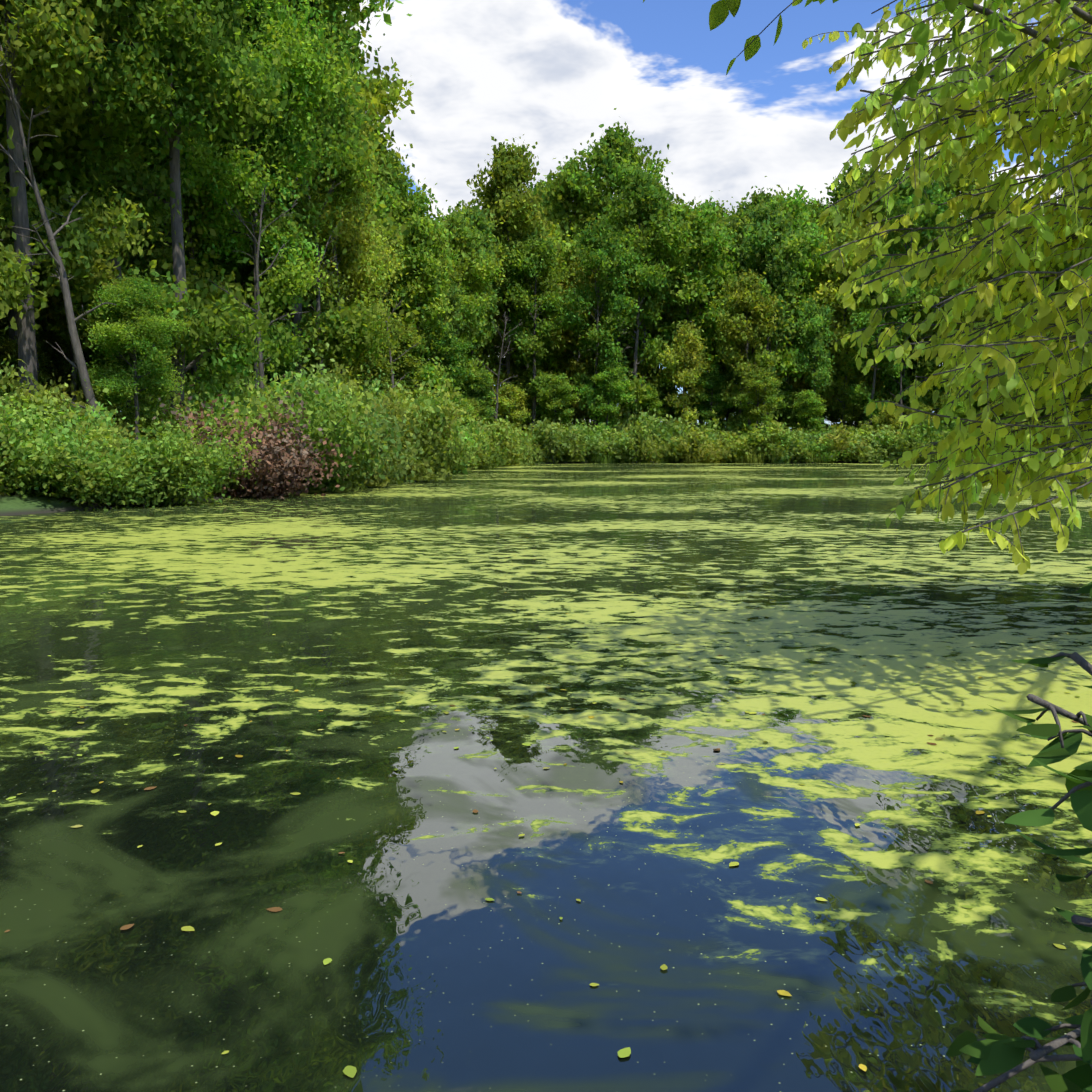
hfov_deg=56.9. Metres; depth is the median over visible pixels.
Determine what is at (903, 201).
tree
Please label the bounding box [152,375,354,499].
dead shrub
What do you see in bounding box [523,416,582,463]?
shrub
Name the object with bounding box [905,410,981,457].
shrub
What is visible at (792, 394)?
young tree
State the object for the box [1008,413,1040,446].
shrub
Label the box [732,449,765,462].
grass
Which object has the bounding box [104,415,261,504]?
shrub
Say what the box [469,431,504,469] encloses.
shrub
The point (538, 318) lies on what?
tree
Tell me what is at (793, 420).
young tree
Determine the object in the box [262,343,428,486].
shrub
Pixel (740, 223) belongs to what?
tree
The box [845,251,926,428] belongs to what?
tree
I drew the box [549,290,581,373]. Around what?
tree
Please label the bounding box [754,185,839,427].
tree
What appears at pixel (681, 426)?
shrub
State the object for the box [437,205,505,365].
tree
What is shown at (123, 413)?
shrub
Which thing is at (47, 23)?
tree
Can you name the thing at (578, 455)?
shrub
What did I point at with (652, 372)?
tree
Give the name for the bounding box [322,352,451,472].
shrub
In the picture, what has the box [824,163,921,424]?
tree
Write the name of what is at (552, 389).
young tree
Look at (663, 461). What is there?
grass
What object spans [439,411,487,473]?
shrub
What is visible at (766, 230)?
tree
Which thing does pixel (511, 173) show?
tree
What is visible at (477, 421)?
shrub
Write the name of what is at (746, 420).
shrub
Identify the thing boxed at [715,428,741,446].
shrub
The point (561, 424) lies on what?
shrub
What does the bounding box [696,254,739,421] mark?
tree
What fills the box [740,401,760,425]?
young tree
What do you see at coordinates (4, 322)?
young tree
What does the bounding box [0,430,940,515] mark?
ground
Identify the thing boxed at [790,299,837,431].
tree
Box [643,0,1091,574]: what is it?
overhang tree
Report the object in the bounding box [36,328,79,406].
young tree
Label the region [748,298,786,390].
tree
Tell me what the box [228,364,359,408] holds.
shrub
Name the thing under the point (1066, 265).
tree
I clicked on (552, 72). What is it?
sky
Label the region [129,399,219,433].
shrub
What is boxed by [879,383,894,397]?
young tree
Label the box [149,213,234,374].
tree
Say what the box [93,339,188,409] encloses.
young tree
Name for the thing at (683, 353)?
tree
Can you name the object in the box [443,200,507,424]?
tree
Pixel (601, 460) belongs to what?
grass
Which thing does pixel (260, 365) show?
snag
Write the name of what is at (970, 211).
tree
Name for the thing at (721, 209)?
tree
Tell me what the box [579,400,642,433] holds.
shrub
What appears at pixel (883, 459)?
grass
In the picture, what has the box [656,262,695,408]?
tree
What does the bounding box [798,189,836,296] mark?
tree
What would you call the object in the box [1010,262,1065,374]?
tree
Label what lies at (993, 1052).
bank sapling
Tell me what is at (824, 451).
shrub
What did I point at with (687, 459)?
grass
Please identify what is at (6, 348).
young tree
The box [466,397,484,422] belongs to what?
young tree
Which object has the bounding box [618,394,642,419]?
young tree
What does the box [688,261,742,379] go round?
tree
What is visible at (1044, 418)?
tree
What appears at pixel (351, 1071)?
floating leaves
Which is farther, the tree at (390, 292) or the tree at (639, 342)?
the tree at (639, 342)
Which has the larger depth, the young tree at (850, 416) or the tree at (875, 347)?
the tree at (875, 347)
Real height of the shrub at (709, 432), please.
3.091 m
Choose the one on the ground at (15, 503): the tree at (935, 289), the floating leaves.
the tree at (935, 289)
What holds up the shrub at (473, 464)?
on the ground at (15, 503)
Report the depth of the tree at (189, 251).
42.72 m
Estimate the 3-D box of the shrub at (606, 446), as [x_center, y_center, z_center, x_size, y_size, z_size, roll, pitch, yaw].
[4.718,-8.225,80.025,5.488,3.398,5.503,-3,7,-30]
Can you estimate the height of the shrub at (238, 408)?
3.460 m
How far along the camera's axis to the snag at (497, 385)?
78.04 m
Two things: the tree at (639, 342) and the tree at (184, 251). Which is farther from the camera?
the tree at (639, 342)
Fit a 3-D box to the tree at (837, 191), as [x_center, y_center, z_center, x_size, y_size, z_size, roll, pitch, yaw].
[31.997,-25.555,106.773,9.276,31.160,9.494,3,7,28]
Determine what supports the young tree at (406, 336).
on the ground at (15, 503)
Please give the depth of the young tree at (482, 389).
77.19 m
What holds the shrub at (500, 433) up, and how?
on the ground at (15, 503)
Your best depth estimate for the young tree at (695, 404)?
92.02 m
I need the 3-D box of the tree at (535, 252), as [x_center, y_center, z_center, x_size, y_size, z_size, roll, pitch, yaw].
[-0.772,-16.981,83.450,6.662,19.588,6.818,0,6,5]
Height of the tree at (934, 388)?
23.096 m
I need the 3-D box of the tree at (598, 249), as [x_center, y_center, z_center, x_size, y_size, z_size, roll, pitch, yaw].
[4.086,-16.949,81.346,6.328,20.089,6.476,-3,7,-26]
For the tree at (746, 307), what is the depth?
82.22 m
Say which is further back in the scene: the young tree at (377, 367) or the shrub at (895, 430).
the shrub at (895, 430)
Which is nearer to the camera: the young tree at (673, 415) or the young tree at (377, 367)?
the young tree at (377, 367)
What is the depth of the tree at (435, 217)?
101.71 m
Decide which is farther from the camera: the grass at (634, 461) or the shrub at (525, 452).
the grass at (634, 461)
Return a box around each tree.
[0,0,163,399]
[0,0,195,388]
[0,0,270,415]
[0,0,316,423]
[0,6,143,333]
[0,77,166,412]
[0,125,66,267]
[0,312,54,384]
[0,336,53,403]
[35,298,101,368]
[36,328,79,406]
[62,334,108,405]
[69,347,107,406]
[71,269,197,451]
[77,356,119,410]
[77,364,114,412]
[87,35,199,345]
[93,214,171,361]
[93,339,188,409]
[101,0,296,392]
[144,0,353,401]
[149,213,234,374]
[156,131,245,383]
[169,0,411,376]
[192,0,411,384]
[199,357,247,386]
[209,180,276,362]
[235,315,311,388]
[263,47,388,370]
[270,57,383,368]
[270,133,414,384]
[271,6,434,379]
[338,328,404,401]
[364,189,402,295]
[368,315,428,398]
[370,144,446,326]
[371,221,434,389]
[379,207,468,397]
[380,384,412,404]
[397,315,480,404]
[406,191,444,358]
[426,208,504,400]
[428,278,469,395]
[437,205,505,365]
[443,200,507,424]
[445,242,500,385]
[449,395,475,427]
[455,366,497,423]
[466,133,575,418]
[466,198,519,406]
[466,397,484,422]
[488,382,531,425]
[492,218,561,418]
[496,221,576,429]
[510,179,569,373]
[510,350,550,370]
[512,382,531,431]
[518,366,548,426]
[530,143,612,424]
[535,372,582,433]
[536,349,558,423]
[543,214,569,372]
[545,252,605,424]
[547,344,574,425]
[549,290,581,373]
[550,169,610,421]
[552,108,672,418]
[556,207,645,425]
[567,365,604,423]
[576,359,636,438]
[586,163,692,424]
[594,202,661,362]
[603,165,687,428]
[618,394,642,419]
[624,384,667,421]
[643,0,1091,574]
[644,267,692,410]
[647,392,672,419]
[649,363,681,415]
[652,193,745,413]
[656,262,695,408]
[659,319,712,427]
[663,191,749,426]
[666,407,679,425]
[671,384,702,428]
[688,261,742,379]
[692,370,734,430]
[696,195,732,423]
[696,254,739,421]
[696,387,727,427]
[707,369,746,430]
[709,268,783,424]
[712,204,771,423]
[726,176,784,405]
[732,366,786,434]
[734,198,816,423]
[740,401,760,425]
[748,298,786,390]
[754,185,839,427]
[767,378,798,429]
[778,284,826,422]
[781,401,806,434]
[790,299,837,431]
[791,389,826,434]
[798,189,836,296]
[804,211,892,426]
[811,228,846,431]
[812,150,886,428]
[816,405,837,430]
[822,374,851,431]
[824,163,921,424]
[828,413,840,427]
[831,226,887,383]
[838,381,867,429]
[841,367,882,429]
[841,377,871,428]
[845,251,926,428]
[860,153,965,431]
[870,405,906,436]
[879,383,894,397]
[883,391,906,429]
[884,319,931,428]
[894,242,943,380]
[902,401,934,433]
[904,218,979,428]
[909,212,975,430]
[924,141,1000,408]
[938,393,972,429]
[959,173,1026,420]
[964,271,1024,379]
[972,401,986,427]
[977,392,1012,420]
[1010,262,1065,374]
[1010,369,1043,414]
[1031,130,1091,414]
[1033,356,1069,420]
[1055,361,1091,414]
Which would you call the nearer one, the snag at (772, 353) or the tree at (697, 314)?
the snag at (772, 353)
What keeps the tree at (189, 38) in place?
on the ground at (15, 503)
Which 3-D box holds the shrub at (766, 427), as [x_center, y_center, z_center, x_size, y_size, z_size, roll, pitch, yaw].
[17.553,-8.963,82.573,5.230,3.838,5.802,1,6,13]
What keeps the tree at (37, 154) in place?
on the ground at (15, 503)
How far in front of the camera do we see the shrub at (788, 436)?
79.19 m
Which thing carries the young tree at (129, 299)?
on the ground at (15, 503)
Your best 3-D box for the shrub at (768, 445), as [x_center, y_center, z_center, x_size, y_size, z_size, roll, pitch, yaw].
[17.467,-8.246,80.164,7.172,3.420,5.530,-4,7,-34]
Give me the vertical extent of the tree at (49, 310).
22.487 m
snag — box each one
[0,26,115,418]
[208,186,308,397]
[301,176,349,375]
[382,293,417,391]
[479,318,522,421]
[605,319,631,432]
[760,318,787,428]
[886,333,922,430]
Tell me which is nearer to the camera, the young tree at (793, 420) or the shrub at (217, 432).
the shrub at (217, 432)
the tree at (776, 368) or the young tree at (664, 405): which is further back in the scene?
the tree at (776, 368)
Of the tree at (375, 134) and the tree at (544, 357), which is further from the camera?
the tree at (544, 357)
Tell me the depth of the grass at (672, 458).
79.61 m
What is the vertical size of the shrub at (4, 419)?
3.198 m
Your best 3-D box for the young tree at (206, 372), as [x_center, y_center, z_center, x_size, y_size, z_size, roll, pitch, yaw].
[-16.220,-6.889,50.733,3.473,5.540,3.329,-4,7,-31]
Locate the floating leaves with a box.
[5,507,1084,1091]
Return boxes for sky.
[341,0,1076,424]
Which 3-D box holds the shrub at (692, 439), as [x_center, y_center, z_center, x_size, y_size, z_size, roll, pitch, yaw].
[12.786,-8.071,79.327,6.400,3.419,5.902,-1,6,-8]
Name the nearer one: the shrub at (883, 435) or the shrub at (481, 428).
the shrub at (481, 428)
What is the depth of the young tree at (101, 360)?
59.54 m
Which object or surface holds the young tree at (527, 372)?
on the ground at (15, 503)
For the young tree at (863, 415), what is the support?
on the ground at (15, 503)
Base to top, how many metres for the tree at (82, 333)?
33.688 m
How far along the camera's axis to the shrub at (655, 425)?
80.84 m
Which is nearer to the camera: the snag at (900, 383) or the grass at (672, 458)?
the grass at (672, 458)
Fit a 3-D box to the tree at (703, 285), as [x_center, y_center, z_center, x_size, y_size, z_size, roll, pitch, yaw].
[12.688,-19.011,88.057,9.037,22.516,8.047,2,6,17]
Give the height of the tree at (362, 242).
16.528 m
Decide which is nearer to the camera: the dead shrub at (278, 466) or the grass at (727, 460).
the dead shrub at (278, 466)
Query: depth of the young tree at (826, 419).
99.68 m
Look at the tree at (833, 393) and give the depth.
87.24 m
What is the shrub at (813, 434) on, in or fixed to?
on the ground at (15, 503)
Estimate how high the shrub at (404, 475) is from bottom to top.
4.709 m
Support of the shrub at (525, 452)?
on the ground at (15, 503)
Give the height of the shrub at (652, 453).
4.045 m
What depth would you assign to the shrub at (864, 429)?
82.13 m
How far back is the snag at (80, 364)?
28.10 m
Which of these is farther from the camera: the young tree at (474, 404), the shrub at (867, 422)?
the shrub at (867, 422)
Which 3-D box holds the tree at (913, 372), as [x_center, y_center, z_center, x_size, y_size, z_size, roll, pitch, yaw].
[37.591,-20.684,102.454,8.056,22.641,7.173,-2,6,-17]
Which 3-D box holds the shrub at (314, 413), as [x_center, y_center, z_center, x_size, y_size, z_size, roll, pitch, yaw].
[-9.091,-3.984,33.522,6.994,4.525,7.766,-2,6,-20]
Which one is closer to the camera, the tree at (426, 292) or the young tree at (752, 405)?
the tree at (426, 292)
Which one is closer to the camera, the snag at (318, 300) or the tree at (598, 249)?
the snag at (318, 300)
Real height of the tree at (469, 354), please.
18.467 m
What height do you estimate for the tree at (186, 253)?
35.298 m
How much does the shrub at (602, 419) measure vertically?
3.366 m
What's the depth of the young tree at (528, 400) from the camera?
84.44 m
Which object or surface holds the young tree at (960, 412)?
on the ground at (15, 503)
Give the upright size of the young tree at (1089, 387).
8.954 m
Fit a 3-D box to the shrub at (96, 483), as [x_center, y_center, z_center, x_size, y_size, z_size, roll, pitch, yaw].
[-11.108,-2.092,26.219,5.198,2.392,4.681,-5,8,-41]
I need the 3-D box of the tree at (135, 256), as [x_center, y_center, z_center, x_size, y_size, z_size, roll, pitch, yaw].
[-19.884,-19.331,45.922,12.167,32.174,10.879,-3,7,-25]
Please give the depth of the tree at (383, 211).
69.85 m
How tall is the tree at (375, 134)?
23.908 m
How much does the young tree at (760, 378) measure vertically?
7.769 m
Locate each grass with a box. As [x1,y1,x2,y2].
[587,453,618,463]
[616,454,641,462]
[645,455,670,462]
[661,450,681,461]
[679,450,720,463]
[718,455,733,462]
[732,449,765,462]
[795,448,831,461]
[871,455,893,462]
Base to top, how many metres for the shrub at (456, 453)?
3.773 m
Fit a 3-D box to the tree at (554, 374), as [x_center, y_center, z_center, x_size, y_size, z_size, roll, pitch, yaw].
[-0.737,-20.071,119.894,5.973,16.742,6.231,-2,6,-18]
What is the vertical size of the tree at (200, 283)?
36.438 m
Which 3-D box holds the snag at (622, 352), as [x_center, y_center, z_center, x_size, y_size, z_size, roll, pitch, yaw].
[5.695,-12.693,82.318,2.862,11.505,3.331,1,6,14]
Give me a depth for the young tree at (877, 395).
93.32 m
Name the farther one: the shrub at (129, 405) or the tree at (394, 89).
the tree at (394, 89)
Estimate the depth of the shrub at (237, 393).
35.45 m
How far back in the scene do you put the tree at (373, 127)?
52.56 m
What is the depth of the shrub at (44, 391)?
27.41 m
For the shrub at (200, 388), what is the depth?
36.75 m
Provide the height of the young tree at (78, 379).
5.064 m
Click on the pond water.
(298, 621)
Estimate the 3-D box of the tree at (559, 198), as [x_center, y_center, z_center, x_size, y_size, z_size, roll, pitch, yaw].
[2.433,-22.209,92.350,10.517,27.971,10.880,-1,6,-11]
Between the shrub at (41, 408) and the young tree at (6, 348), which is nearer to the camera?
the shrub at (41, 408)
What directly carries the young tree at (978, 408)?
on the ground at (15, 503)
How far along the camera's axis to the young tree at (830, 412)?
97.84 m
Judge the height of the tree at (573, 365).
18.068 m
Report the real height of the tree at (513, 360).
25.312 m
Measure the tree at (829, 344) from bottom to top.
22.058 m
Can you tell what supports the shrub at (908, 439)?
on the ground at (15, 503)
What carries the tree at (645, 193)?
on the ground at (15, 503)
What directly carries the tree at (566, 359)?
on the ground at (15, 503)
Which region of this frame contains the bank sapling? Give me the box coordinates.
[946,566,1091,1091]
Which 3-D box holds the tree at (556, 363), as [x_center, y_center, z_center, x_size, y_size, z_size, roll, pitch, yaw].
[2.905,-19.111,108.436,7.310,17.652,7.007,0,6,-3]
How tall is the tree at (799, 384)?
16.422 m
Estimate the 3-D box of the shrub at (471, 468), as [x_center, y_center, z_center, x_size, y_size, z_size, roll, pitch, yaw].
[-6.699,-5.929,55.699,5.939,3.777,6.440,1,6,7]
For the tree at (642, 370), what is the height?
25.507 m
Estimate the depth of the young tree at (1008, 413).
83.44 m
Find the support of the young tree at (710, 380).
on the ground at (15, 503)
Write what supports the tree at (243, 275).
on the ground at (15, 503)
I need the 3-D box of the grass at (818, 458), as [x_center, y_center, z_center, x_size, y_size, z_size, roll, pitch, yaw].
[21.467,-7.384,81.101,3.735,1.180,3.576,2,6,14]
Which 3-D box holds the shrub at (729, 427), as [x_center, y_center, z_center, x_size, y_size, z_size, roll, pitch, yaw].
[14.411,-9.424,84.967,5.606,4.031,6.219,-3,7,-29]
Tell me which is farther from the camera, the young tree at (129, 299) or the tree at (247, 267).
the tree at (247, 267)
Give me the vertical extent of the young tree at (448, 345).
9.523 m
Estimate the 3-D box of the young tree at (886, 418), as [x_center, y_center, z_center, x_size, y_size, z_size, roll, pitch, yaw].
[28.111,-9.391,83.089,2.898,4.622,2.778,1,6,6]
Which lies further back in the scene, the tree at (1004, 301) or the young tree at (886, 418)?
the tree at (1004, 301)
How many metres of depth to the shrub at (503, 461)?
64.47 m
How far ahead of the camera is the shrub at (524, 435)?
75.38 m
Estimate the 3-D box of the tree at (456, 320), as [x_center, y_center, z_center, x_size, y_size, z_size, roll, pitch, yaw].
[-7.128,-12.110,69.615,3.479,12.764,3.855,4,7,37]
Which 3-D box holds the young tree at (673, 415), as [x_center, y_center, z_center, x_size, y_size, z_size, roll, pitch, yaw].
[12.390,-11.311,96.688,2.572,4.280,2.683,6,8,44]
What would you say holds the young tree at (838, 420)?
on the ground at (15, 503)
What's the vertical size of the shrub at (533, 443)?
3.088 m
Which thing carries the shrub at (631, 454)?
on the ground at (15, 503)
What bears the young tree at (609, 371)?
on the ground at (15, 503)
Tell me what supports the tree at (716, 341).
on the ground at (15, 503)
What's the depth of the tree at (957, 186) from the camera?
93.83 m
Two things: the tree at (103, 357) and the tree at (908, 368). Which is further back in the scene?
the tree at (908, 368)
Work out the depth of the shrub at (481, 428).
65.81 m
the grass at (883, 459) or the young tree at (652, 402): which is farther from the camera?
the young tree at (652, 402)
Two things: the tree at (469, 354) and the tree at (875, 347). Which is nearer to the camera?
the tree at (469, 354)
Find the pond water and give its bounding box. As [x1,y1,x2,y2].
[0,463,1091,1091]
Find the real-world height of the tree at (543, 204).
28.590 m
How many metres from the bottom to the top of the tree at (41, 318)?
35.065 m
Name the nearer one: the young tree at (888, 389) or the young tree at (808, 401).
the young tree at (808, 401)
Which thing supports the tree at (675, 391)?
on the ground at (15, 503)
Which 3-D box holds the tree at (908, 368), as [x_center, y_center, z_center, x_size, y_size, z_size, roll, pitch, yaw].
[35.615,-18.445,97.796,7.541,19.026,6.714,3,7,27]
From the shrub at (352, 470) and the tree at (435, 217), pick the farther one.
the tree at (435, 217)
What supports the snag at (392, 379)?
on the ground at (15, 503)
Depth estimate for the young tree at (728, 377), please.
95.96 m
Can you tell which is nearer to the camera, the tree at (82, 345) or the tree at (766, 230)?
the tree at (82, 345)
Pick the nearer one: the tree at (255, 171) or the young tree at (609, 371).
the tree at (255, 171)
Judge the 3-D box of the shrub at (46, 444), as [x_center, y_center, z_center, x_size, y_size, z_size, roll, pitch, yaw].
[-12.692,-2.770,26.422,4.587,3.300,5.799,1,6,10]
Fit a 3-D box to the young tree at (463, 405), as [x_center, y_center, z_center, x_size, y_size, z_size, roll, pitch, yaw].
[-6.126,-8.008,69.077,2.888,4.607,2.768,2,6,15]
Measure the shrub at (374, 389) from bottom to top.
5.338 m
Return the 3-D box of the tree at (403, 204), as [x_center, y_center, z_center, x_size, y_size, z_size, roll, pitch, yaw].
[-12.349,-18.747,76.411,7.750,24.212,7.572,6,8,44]
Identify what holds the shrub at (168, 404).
on the ground at (15, 503)
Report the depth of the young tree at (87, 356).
64.47 m
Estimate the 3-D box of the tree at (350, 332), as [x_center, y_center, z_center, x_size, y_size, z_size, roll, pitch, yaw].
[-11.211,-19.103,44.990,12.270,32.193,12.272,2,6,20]
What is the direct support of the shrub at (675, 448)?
on the ground at (15, 503)
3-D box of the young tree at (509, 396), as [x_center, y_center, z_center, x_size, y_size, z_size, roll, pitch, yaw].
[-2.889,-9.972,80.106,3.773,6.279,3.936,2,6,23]
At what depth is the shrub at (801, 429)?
82.40 m
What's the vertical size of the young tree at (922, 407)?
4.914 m
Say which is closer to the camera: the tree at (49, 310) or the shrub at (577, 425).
the tree at (49, 310)
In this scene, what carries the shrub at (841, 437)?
on the ground at (15, 503)
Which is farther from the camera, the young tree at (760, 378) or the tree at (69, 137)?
the young tree at (760, 378)
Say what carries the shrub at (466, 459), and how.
on the ground at (15, 503)
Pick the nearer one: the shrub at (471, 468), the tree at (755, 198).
the shrub at (471, 468)
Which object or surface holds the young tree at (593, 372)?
on the ground at (15, 503)
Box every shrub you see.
[0,347,87,489]
[0,354,149,452]
[0,383,129,498]
[0,400,19,481]
[0,433,57,495]
[11,419,240,510]
[75,376,207,451]
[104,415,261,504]
[109,355,298,424]
[114,396,166,438]
[118,378,205,415]
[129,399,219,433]
[143,401,268,493]
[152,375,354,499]
[179,389,280,488]
[184,359,386,492]
[217,378,275,407]
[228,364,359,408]
[236,348,431,491]
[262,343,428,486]
[317,368,418,478]
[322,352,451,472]
[340,363,472,481]
[360,363,438,430]
[423,407,482,470]
[423,410,477,472]
[425,412,481,478]
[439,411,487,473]
[454,418,513,465]
[460,400,490,430]
[461,420,502,465]
[465,415,523,466]
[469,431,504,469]
[469,448,481,468]
[489,415,542,465]
[510,422,561,461]
[512,427,538,461]
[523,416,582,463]
[526,416,583,457]
[557,422,593,462]
[563,418,616,438]
[566,419,589,459]
[571,421,637,462]
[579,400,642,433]
[617,414,681,462]
[625,432,648,460]
[628,407,684,444]
[651,419,695,441]
[661,425,707,461]
[670,422,741,463]
[692,410,741,438]
[697,423,722,444]
[708,428,753,459]
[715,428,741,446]
[722,421,810,462]
[725,409,785,435]
[736,413,790,442]
[773,426,811,463]
[785,423,821,445]
[793,438,855,462]
[797,425,842,459]
[817,420,873,461]
[844,425,902,462]
[847,424,899,454]
[848,421,916,459]
[853,420,900,436]
[883,421,939,462]
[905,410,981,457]
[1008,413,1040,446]
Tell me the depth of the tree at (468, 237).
72.59 m
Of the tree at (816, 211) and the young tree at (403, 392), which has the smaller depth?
the young tree at (403, 392)
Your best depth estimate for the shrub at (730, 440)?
79.87 m
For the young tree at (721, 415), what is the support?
on the ground at (15, 503)
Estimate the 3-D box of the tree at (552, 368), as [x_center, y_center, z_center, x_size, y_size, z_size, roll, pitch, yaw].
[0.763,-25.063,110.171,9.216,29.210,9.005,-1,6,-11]
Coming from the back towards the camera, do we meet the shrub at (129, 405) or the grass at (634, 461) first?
the grass at (634, 461)
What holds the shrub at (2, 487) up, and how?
on the ground at (15, 503)
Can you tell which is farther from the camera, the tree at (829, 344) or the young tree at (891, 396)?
the tree at (829, 344)
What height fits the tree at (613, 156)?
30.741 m
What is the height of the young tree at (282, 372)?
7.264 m
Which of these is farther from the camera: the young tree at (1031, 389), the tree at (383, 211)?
the young tree at (1031, 389)
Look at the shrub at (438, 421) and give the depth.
43.95 m

